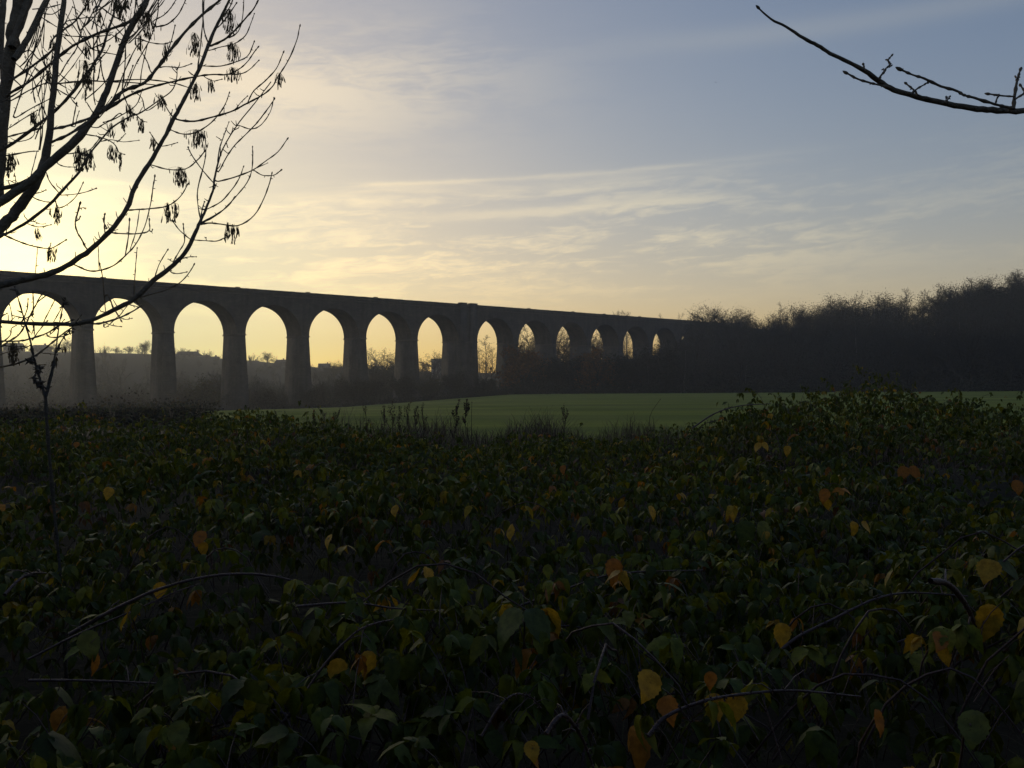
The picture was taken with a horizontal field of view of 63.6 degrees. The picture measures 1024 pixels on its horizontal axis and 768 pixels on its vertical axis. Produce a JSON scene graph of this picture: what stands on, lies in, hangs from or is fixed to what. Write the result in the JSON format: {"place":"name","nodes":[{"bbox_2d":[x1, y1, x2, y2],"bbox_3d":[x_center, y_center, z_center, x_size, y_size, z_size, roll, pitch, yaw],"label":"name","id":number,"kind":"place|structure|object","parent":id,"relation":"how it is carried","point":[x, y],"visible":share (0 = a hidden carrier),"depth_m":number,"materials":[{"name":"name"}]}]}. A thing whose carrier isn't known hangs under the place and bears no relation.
{"place":"outdoors","nodes":[
{"label":"outdoors","id":0,"kind":"place"},
{"bbox_2d":[0,392,1022,767],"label":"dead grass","id":1,"kind":"structure","parent":0,"point":[504,566],"depth_m":4.84,"materials":[{"name":"plant"}]},
{"bbox_2d":[0,328,1023,767],"bbox_3d":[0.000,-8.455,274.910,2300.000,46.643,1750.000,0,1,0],"label":"terrain","id":2,"kind":"structure","parent":0,"point":[190,366],"depth_m":5.73,"materials":[{"name":"plant"}]},
{"bbox_2d":[30,343,50,351],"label":"house","id":3,"kind":"structure","parent":2,"relation":"on","point":[42,347],"depth_m":517.86,"materials":[{"name":"tile"}]},
{"bbox_2d":[10,286,81,737],"bbox_3d":[-1.905,0.615,3.472,0.484,2.076,0.215,1,1,41],"label":"sapling","id":4,"kind":"object","parent":2,"relation":"on","point":[38,371],"visible":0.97,"depth_m":3.35,"materials":[{"name":"brown plant"}]},
{"bbox_2d":[60,339,70,355],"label":"bare tree","id":5,"kind":"object","parent":2,"relation":"on","point":[67,346],"visible":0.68,"depth_m":439.47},
{"bbox_2d":[135,340,151,356],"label":"bare tree","id":6,"kind":"object","parent":2,"relation":"on","point":[144,347],"visible":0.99,"depth_m":468.43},
{"bbox_2d":[18,345,281,379],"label":"trees","id":7,"kind":"object","parent":2,"relation":"on","point":[214,363],"visible":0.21,"depth_m":471.79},
{"bbox_2d":[0,0,300,368],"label":"ash tree","id":8,"kind":"object","parent":2,"relation":"on","point":[13,50],"visible":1,"depth_m":4.87,"materials":[{"name":"brown plant"}]},
{"bbox_2d":[175,350,202,356],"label":"house","id":9,"kind":"structure","parent":2,"relation":"on","point":[196,354],"depth_m":537.71,"materials":[{"name":"tile"}]},
{"bbox_2d":[166,373,230,406],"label":"bush","id":10,"kind":"object","parent":2,"relation":"on","point":[209,395],"visible":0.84,"depth_m":211.74,"materials":[{"name":"plant"}]},
{"bbox_2d":[5,343,429,388],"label":"hillside trees","id":11,"kind":"object","parent":2,"relation":"on","point":[180,348],"visible":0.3,"depth_m":476.78,"materials":[{"name":"plant"}]},
{"bbox_2d":[4,357,440,408],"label":"valley wood","id":12,"kind":"object","parent":2,"relation":"on","point":[133,390],"visible":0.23,"depth_m":288.91,"materials":[{"name":"plant"}]},
{"bbox_2d":[248,389,281,409],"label":"bush","id":13,"kind":"object","parent":2,"relation":"on","point":[268,397],"visible":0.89,"depth_m":220.59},
{"bbox_2d":[262,351,277,364],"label":"bare tree","id":14,"kind":"object","parent":2,"relation":"on","point":[265,355],"visible":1,"depth_m":519.77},
{"bbox_2d":[311,364,325,383],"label":"bare tree","id":15,"kind":"object","parent":2,"relation":"on","point":[312,374],"visible":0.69,"depth_m":429.88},
{"bbox_2d":[313,361,342,383],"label":"bare tree","id":16,"kind":"object","parent":2,"relation":"on","point":[326,371],"visible":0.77,"depth_m":428.15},
{"bbox_2d":[313,373,345,405],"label":"bush","id":17,"kind":"object","parent":2,"relation":"on","point":[321,395],"visible":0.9,"depth_m":235.85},
{"bbox_2d":[334,375,371,403],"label":"bush","id":18,"kind":"object","parent":2,"relation":"on","point":[355,390],"visible":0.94,"depth_m":239.65,"materials":[{"name":"plant"}]},
{"bbox_2d":[0,270,711,409],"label":"railway viaduct","id":19,"kind":"object","parent":2,"relation":"on","point":[234,309],"visible":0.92,"depth_m":239.26,"materials":[{"name":"stone"}]},
{"bbox_2d":[367,347,393,368],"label":"bare tree","id":20,"kind":"object","parent":2,"relation":"on","point":[375,359],"visible":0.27,"depth_m":416.03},
{"bbox_2d":[367,359,394,395],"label":"dark bush","id":21,"kind":"object","parent":2,"relation":"on","point":[372,370],"visible":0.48,"depth_m":327.48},
{"bbox_2d":[373,354,394,373],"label":"bare tree","id":22,"kind":"object","parent":2,"relation":"on","point":[389,360],"visible":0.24,"depth_m":397.87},
{"bbox_2d":[387,401,396,435],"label":"dead weed","id":23,"kind":"object","parent":2,"relation":"on","point":[392,419],"visible":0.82,"depth_m":15.53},
{"bbox_2d":[411,375,445,396],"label":"bush","id":24,"kind":"object","parent":2,"relation":"on","point":[432,390],"visible":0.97,"depth_m":254.13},
{"bbox_2d":[419,363,440,391],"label":"bare tree","id":25,"kind":"object","parent":2,"relation":"on","point":[425,374],"visible":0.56,"depth_m":359.36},
{"bbox_2d":[419,349,441,378],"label":"bare tree","id":26,"kind":"object","parent":2,"relation":"on","point":[435,366],"visible":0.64,"depth_m":397.02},
{"bbox_2d":[450,399,460,444],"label":"dead weed","id":27,"kind":"object","parent":2,"relation":"on","point":[456,412],"visible":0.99,"depth_m":15.51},
{"bbox_2d":[462,399,469,429],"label":"dead weed","id":28,"kind":"object","parent":2,"relation":"on","point":[466,408],"visible":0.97,"depth_m":15.20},
{"bbox_2d":[478,350,490,383],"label":"bare birch","id":29,"kind":"object","parent":2,"relation":"on","point":[479,365],"visible":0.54,"depth_m":344.07,"materials":[{"name":"brown plant"}]},
{"bbox_2d":[475,375,497,391],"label":"bush","id":30,"kind":"object","parent":2,"relation":"on","point":[483,384],"visible":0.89,"depth_m":261.72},
{"bbox_2d":[477,335,495,381],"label":"bare birch","id":31,"kind":"object","parent":2,"relation":"on","point":[485,372],"visible":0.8,"depth_m":350.96,"materials":[{"name":"brown plant"}]},
{"bbox_2d":[485,348,496,379],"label":"bare birch","id":32,"kind":"object","parent":2,"relation":"on","point":[492,367],"visible":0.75,"depth_m":345.39,"materials":[{"name":"brown plant"}]},
{"bbox_2d":[0,363,1023,767],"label":"bramble","id":33,"kind":"object","parent":2,"relation":"on","point":[246,693],"depth_m":2.90,"materials":[{"name":"plant"}]},
{"bbox_2d":[2,569,46,595],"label":"bramble cane","id":34,"kind":"object","parent":33,"relation":"on","point":[10,588],"visible":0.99,"depth_m":2.92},
{"bbox_2d":[76,630,115,695],"bbox_3d":[-1.157,0.833,2.334,0.037,0.300,0.161,0,1,16],"label":"bramble sprig","id":35,"kind":"object","parent":33,"relation":"attached to","point":[88,643],"visible":0.98,"depth_m":2.29,"materials":[{"name":"plant"}]},
{"bbox_2d":[27,663,184,724],"bbox_3d":[-0.955,0.715,1.957,0.333,0.113,0.071,0,1,-27],"label":"bramble cane","id":36,"kind":"object","parent":33,"relation":"on","point":[72,680],"visible":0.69,"depth_m":1.91,"materials":[{"name":"plant"}]},
{"bbox_2d":[26,584,198,661],"bbox_3d":[-1.200,0.722,2.503,0.474,0.178,0.049,0,1,-24],"label":"bramble cane","id":37,"kind":"object","parent":33,"relation":"on","point":[77,634],"visible":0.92,"depth_m":2.48,"materials":[{"name":"plant"}]},
{"bbox_2d":[103,487,123,532],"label":"bramble sprig","id":38,"kind":"object","parent":33,"relation":"attached to","point":[108,492],"visible":0.98,"depth_m":4.79,"materials":[{"name":"plant"}]},
{"bbox_2d":[120,607,144,662],"bbox_3d":[-1.150,0.798,2.508,0.025,0.261,0.144,0,1,0],"label":"bramble sprig","id":39,"kind":"object","parent":33,"relation":"hanging from","point":[123,621],"visible":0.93,"depth_m":2.49,"materials":[{"name":"plant"}]},
{"bbox_2d":[167,720,189,762],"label":"bramble sprig","id":40,"kind":"object","parent":33,"relation":"attached to","point":[178,732],"visible":0.99,"depth_m":1.46,"materials":[{"name":"plant"}]},
{"bbox_2d":[68,563,328,635],"bbox_3d":[-0.965,0.666,2.610,0.787,0.196,0.067,0,1,-14],"label":"bramble cane","id":41,"kind":"object","parent":33,"relation":"on","point":[159,588],"visible":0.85,"depth_m":2.58,"materials":[{"name":"brown plant"}]},
{"bbox_2d":[192,530,214,587],"bbox_3d":[-1.132,0.657,3.065,0.049,0.233,0.129,0,1,21],"label":"bramble sprig","id":42,"kind":"object","parent":33,"relation":"attached to","point":[199,537],"visible":0.89,"depth_m":3.04,"materials":[{"name":"plant"}]},
{"bbox_2d":[201,499,223,551],"bbox_3d":[-1.413,0.708,3.957,0.092,0.324,0.178,0,1,24],"label":"bramble sprig","id":43,"kind":"object","parent":33,"relation":"hanging from","point":[217,510],"visible":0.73,"depth_m":3.92,"materials":[{"name":"plant"}]},
{"bbox_2d":[325,535,334,580],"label":"bramble sprig","id":44,"kind":"object","parent":33,"relation":"attached to","point":[330,547],"visible":1,"depth_m":2.95,"materials":[{"name":"plant"}]},
{"bbox_2d":[279,619,393,724],"bbox_3d":[-0.394,0.641,1.783,0.300,0.227,0.080,0,1,-25],"label":"bramble cane","id":45,"kind":"object","parent":33,"relation":"on","point":[336,666],"visible":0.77,"depth_m":1.79,"materials":[{"name":"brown plant"}]},
{"bbox_2d":[296,585,444,644],"bbox_3d":[-0.350,0.606,2.089,0.383,0.181,0.093,0,1,-16],"label":"bramble cane","id":46,"kind":"object","parent":33,"relation":"on","point":[327,603],"visible":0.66,"depth_m":2.09,"materials":[{"name":"brown plant"}]},
{"bbox_2d":[390,505,398,541],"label":"bramble sprig","id":47,"kind":"object","parent":33,"relation":"attached to","point":[394,510],"visible":0.95,"depth_m":3.40,"materials":[{"name":"plant"}]},
{"bbox_2d":[407,567,433,594],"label":"bramble sprig","id":48,"kind":"object","parent":33,"relation":"attached to","point":[427,572],"visible":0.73,"depth_m":2.62,"materials":[{"name":"plant"}]},
{"bbox_2d":[507,524,514,566],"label":"bramble sprig","id":49,"kind":"object","parent":33,"relation":"attached to","point":[510,531],"visible":0.95,"depth_m":3.44,"materials":[{"name":"plant"}]},
{"bbox_2d":[478,692,553,736],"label":"bramble cane","id":50,"kind":"object","parent":33,"relation":"on","point":[500,705],"visible":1,"depth_m":1.46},
{"bbox_2d":[497,607,550,653],"bbox_3d":[0.027,0.679,1.944,0.126,0.326,0.178,0,1,0],"label":"bramble sprig","id":51,"kind":"object","parent":33,"relation":"attached to","point":[536,621],"visible":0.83,"depth_m":1.89,"materials":[{"name":"plant"}]},
{"bbox_2d":[523,741,539,767],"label":"bramble sprig","id":52,"kind":"object","parent":33,"relation":"attached to","point":[531,749],"visible":1,"depth_m":1.32,"materials":[{"name":"plant"}]},
{"bbox_2d":[544,702,594,767],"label":"bramble cane","id":53,"kind":"object","parent":33,"relation":"on","point":[551,726],"visible":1,"depth_m":1.36,"materials":[{"name":"plant"}]},
{"bbox_2d":[520,558,703,605],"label":"bramble cane","id":54,"kind":"object","parent":33,"relation":"on","point":[612,564],"visible":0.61,"depth_m":2.88,"materials":[{"name":"brown plant"}]},
{"bbox_2d":[648,506,656,541],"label":"bramble sprig","id":55,"kind":"object","parent":33,"relation":"attached to","point":[652,511],"visible":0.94,"depth_m":4.30,"materials":[{"name":"plant"}]},
{"bbox_2d":[692,403,770,428],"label":"bramble cane","id":56,"kind":"object","parent":33,"relation":"on","point":[706,418],"visible":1,"depth_m":8.73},
{"bbox_2d":[638,669,861,737],"bbox_3d":[0.427,0.571,1.511,0.442,0.111,0.086,0,1,-18],"label":"bramble cane","id":57,"kind":"object","parent":33,"relation":"on","point":[650,682],"visible":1,"depth_m":1.48,"materials":[{"name":"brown plant"}]},
{"bbox_2d":[736,520,771,603],"bbox_3d":[1.127,0.836,3.807,0.137,0.426,0.215,0,1,30],"label":"bramble sprig","id":58,"kind":"object","parent":33,"relation":"attached to","point":[746,532],"visible":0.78,"depth_m":3.75,"materials":[{"name":"plant"}]},
{"bbox_2d":[754,442,768,474],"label":"bramble sprig","id":59,"kind":"object","parent":33,"relation":"attached to","point":[757,446],"visible":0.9,"depth_m":6.86,"materials":[{"name":"plant"}]},
{"bbox_2d":[779,446,792,468],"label":"bramble sprig","id":60,"kind":"object","parent":33,"relation":"attached to","point":[787,451],"visible":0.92,"depth_m":6.72,"materials":[{"name":"plant"}]},
{"bbox_2d":[819,488,831,519],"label":"bramble sprig","id":61,"kind":"object","parent":33,"relation":"attached to","point":[824,495],"visible":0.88,"depth_m":4.28,"materials":[{"name":"plant"}]},
{"bbox_2d":[748,586,967,684],"bbox_3d":[0.904,0.670,2.224,0.710,0.247,0.106,0,1,-17],"label":"bramble cane","id":62,"kind":"object","parent":33,"relation":"on","point":[782,633],"visible":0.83,"depth_m":2.18,"materials":[{"name":"brown plant"}]},
{"bbox_2d":[846,521,869,564],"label":"bramble sprig","id":63,"kind":"object","parent":33,"relation":"on","point":[854,526],"visible":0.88,"depth_m":3.75,"materials":[{"name":"plant"}]},
{"bbox_2d":[855,709,886,767],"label":"bramble sprig","id":64,"kind":"object","parent":33,"relation":"attached to","point":[878,719],"visible":1,"depth_m":1.35,"materials":[{"name":"plant"}]},
{"bbox_2d":[897,465,919,485],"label":"bramble sprig","id":65,"kind":"object","parent":33,"relation":"hanging from","point":[904,472],"visible":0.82,"depth_m":6.67,"materials":[{"name":"plant"}]},
{"bbox_2d":[917,631,951,697],"bbox_3d":[1.014,0.683,1.980,0.052,0.196,0.105,0,1,0],"label":"bramble sprig","id":66,"kind":"object","parent":33,"relation":"attached to","point":[945,657],"visible":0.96,"depth_m":1.96,"materials":[{"name":"plant"}]},
{"bbox_2d":[928,569,1003,693],"bbox_3d":[1.147,0.647,2.070,0.334,0.365,0.068,0,1,-23],"label":"bramble cane","id":67,"kind":"object","parent":33,"relation":"on","point":[993,624],"visible":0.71,"depth_m":2.07,"materials":[{"name":"yellow plant"}]},
{"bbox_2d":[957,709,990,767],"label":"bramble sprig","id":68,"kind":"object","parent":33,"relation":"attached to","point":[974,727],"visible":1,"depth_m":1.35,"materials":[{"name":"plant"}]},
{"bbox_2d":[976,559,1019,589],"bbox_3d":[1.392,0.646,2.407,0.126,0.285,0.157,0,1,0],"label":"bramble sprig","id":69,"kind":"object","parent":33,"relation":"attached to","point":[988,569],"visible":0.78,"depth_m":2.36,"materials":[{"name":"plant"}]},
{"bbox_2d":[1011,480,1023,497],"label":"bramble sprig","id":70,"kind":"object","parent":33,"relation":"attached to","point":[1017,486],"visible":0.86,"depth_m":6.25,"materials":[{"name":"plant"}]},
{"bbox_2d":[0,408,1023,483],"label":"rough grass","id":71,"kind":"structure","parent":2,"relation":"on","point":[547,426],"depth_m":16.05,"materials":[{"name":"plant"}]},
{"bbox_2d":[0,373,1023,427],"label":"scrub","id":72,"kind":"object","parent":2,"relation":"on","point":[130,413],"depth_m":188.94,"materials":[{"name":"plant"}]},
{"bbox_2d":[490,342,552,390],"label":"autumn tree","id":73,"kind":"object","parent":2,"relation":"on","point":[516,369],"visible":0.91,"depth_m":270.58,"materials":[{"name":"plant"}]},
{"bbox_2d":[518,325,533,379],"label":"bare tree","id":74,"kind":"object","parent":2,"relation":"on","point":[524,343],"visible":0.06,"depth_m":365.31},
{"bbox_2d":[519,329,558,388],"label":"bare tree","id":75,"kind":"object","parent":2,"relation":"on","point":[531,346],"visible":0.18,"depth_m":339.49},
{"bbox_2d":[529,329,569,365],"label":"bare tree","id":76,"kind":"object","parent":2,"relation":"on","point":[564,350],"visible":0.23,"depth_m":345.92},
{"bbox_2d":[565,343,612,392],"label":"autumn tree","id":77,"kind":"object","parent":2,"relation":"on","point":[588,357],"visible":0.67,"depth_m":263.79,"materials":[{"name":"plant"}]},
{"bbox_2d":[565,332,629,356],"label":"bare tree","id":78,"kind":"object","parent":2,"relation":"on","point":[593,343],"visible":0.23,"depth_m":361.44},
{"bbox_2d":[601,358,642,390],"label":"autumn tree","id":79,"kind":"object","parent":2,"relation":"on","point":[611,366],"visible":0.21,"depth_m":258.95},
{"bbox_2d":[635,342,693,387],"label":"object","id":80,"kind":"object","parent":2,"relation":"on","point":[665,360],"visible":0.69,"depth_m":248.46,"materials":[{"name":"plant"}]},
{"bbox_2d":[677,346,695,392],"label":"birch tree","id":81,"kind":"object","parent":2,"relation":"on","point":[683,377],"visible":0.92,"depth_m":246.20,"materials":[{"name":"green plant"}]},
{"bbox_2d":[675,303,742,350],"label":"skyline tree","id":82,"kind":"object","parent":2,"relation":"on","point":[698,323],"visible":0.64,"depth_m":328.41,"materials":[{"name":"plant"}]},
{"bbox_2d":[699,302,747,343],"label":"skyline tree","id":83,"kind":"object","parent":2,"relation":"on","point":[716,315],"visible":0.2,"depth_m":342.53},
{"bbox_2d":[709,306,758,342],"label":"skyline tree","id":84,"kind":"object","parent":2,"relation":"on","point":[740,316],"visible":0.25,"depth_m":337.47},
{"bbox_2d":[447,288,1023,396],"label":"woodland","id":85,"kind":"object","parent":2,"relation":"on","point":[1002,336],"visible":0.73,"depth_m":231.96,"materials":[{"name":"plant"}]},
{"bbox_2d":[725,312,772,356],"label":"skyline tree","id":86,"kind":"object","parent":2,"relation":"on","point":[742,324],"visible":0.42,"depth_m":326.73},
{"bbox_2d":[743,311,788,340],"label":"skyline tree","id":87,"kind":"object","parent":2,"relation":"on","point":[773,317],"visible":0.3,"depth_m":321.68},
{"bbox_2d":[755,314,799,338],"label":"skyline tree","id":88,"kind":"object","parent":2,"relation":"on","point":[782,326],"visible":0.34,"depth_m":311.35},
{"bbox_2d":[763,302,813,337],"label":"skyline tree","id":89,"kind":"object","parent":2,"relation":"on","point":[787,316],"visible":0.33,"depth_m":310.66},
{"bbox_2d":[787,307,819,354],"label":"skyline tree","id":90,"kind":"object","parent":2,"relation":"on","point":[803,315],"visible":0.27,"depth_m":308.56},
{"bbox_2d":[798,299,848,350],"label":"skyline tree","id":91,"kind":"object","parent":2,"relation":"on","point":[829,319],"visible":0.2,"depth_m":303.24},
{"bbox_2d":[805,299,854,344],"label":"skyline tree","id":92,"kind":"object","parent":2,"relation":"on","point":[814,322],"visible":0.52,"depth_m":300.54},
{"bbox_2d":[801,291,873,337],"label":"skyline tree","id":93,"kind":"object","parent":2,"relation":"on","point":[846,307],"visible":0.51,"depth_m":297.85,"materials":[{"name":"plant"}]},
{"bbox_2d":[829,301,875,334],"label":"skyline tree","id":94,"kind":"object","parent":2,"relation":"on","point":[857,314],"visible":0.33,"depth_m":296.26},
{"bbox_2d":[839,290,913,332],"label":"skyline tree","id":95,"kind":"object","parent":2,"relation":"on","point":[879,304],"visible":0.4,"depth_m":292.87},
{"bbox_2d":[756,5,1023,114],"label":"lime tree","id":96,"kind":"object","parent":2,"relation":"on","point":[1001,109],"visible":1,"depth_m":3.02,"materials":[{"name":"brown plant"}]},
{"bbox_2d":[859,292,922,336],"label":"skyline tree","id":97,"kind":"object","parent":2,"relation":"on","point":[898,310],"visible":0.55,"depth_m":288.05,"materials":[{"name":"plant"}]},
{"bbox_2d":[897,288,921,329],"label":"skyline tree","id":98,"kind":"object","parent":2,"relation":"on","point":[906,308],"visible":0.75,"depth_m":288.12,"materials":[{"name":"plant"}]},
{"bbox_2d":[908,289,934,331],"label":"skyline tree","id":99,"kind":"object","parent":2,"relation":"on","point":[922,305],"visible":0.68,"depth_m":287.19,"materials":[{"name":"plant"}]},
{"bbox_2d":[911,288,953,328],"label":"skyline tree","id":100,"kind":"object","parent":2,"relation":"on","point":[930,310],"visible":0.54,"depth_m":282.21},
{"bbox_2d":[913,284,954,329],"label":"skyline tree","id":101,"kind":"object","parent":2,"relation":"on","point":[930,301],"visible":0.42,"depth_m":281.59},
{"bbox_2d":[924,279,980,323],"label":"skyline tree","id":102,"kind":"object","parent":2,"relation":"on","point":[947,295],"visible":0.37,"depth_m":279.28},
{"bbox_2d":[945,275,982,314],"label":"skyline tree","id":103,"kind":"object","parent":2,"relation":"on","point":[958,299],"visible":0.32,"depth_m":274.00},
{"bbox_2d":[935,269,1002,317],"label":"skyline tree","id":104,"kind":"object","parent":2,"relation":"on","point":[980,283],"visible":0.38,"depth_m":274.91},
{"bbox_2d":[965,277,1005,298],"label":"skyline tree","id":105,"kind":"object","parent":2,"relation":"on","point":[985,287],"visible":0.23,"depth_m":272.22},
{"bbox_2d":[964,284,1023,317],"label":"skyline tree","id":106,"kind":"object","parent":2,"relation":"on","point":[990,291],"visible":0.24,"depth_m":267.54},
{"bbox_2d":[991,270,1023,306],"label":"skyline tree","id":107,"kind":"object","parent":2,"relation":"on","point":[1010,287],"visible":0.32,"depth_m":267.35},
{"bbox_2d":[994,272,1023,307],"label":"skyline tree","id":108,"kind":"object","parent":2,"relation":"on","point":[1007,279],"visible":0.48,"depth_m":265.80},
{"bbox_2d":[1004,269,1023,313],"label":"skyline tree","id":109,"kind":"object","parent":2,"relation":"on","point":[1017,281],"visible":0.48,"depth_m":263.87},
{"bbox_2d":[0,0,1023,372],"label":"sky","id":110,"kind":"structure","parent":0,"point":[584,156],"materials":[{"name":"blue"}]},
{"bbox_2d":[200,391,1023,447],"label":"field","id":111,"kind":"structure","parent":0,"point":[592,410],"depth_m":57.45,"materials":[{"name":"plant"}]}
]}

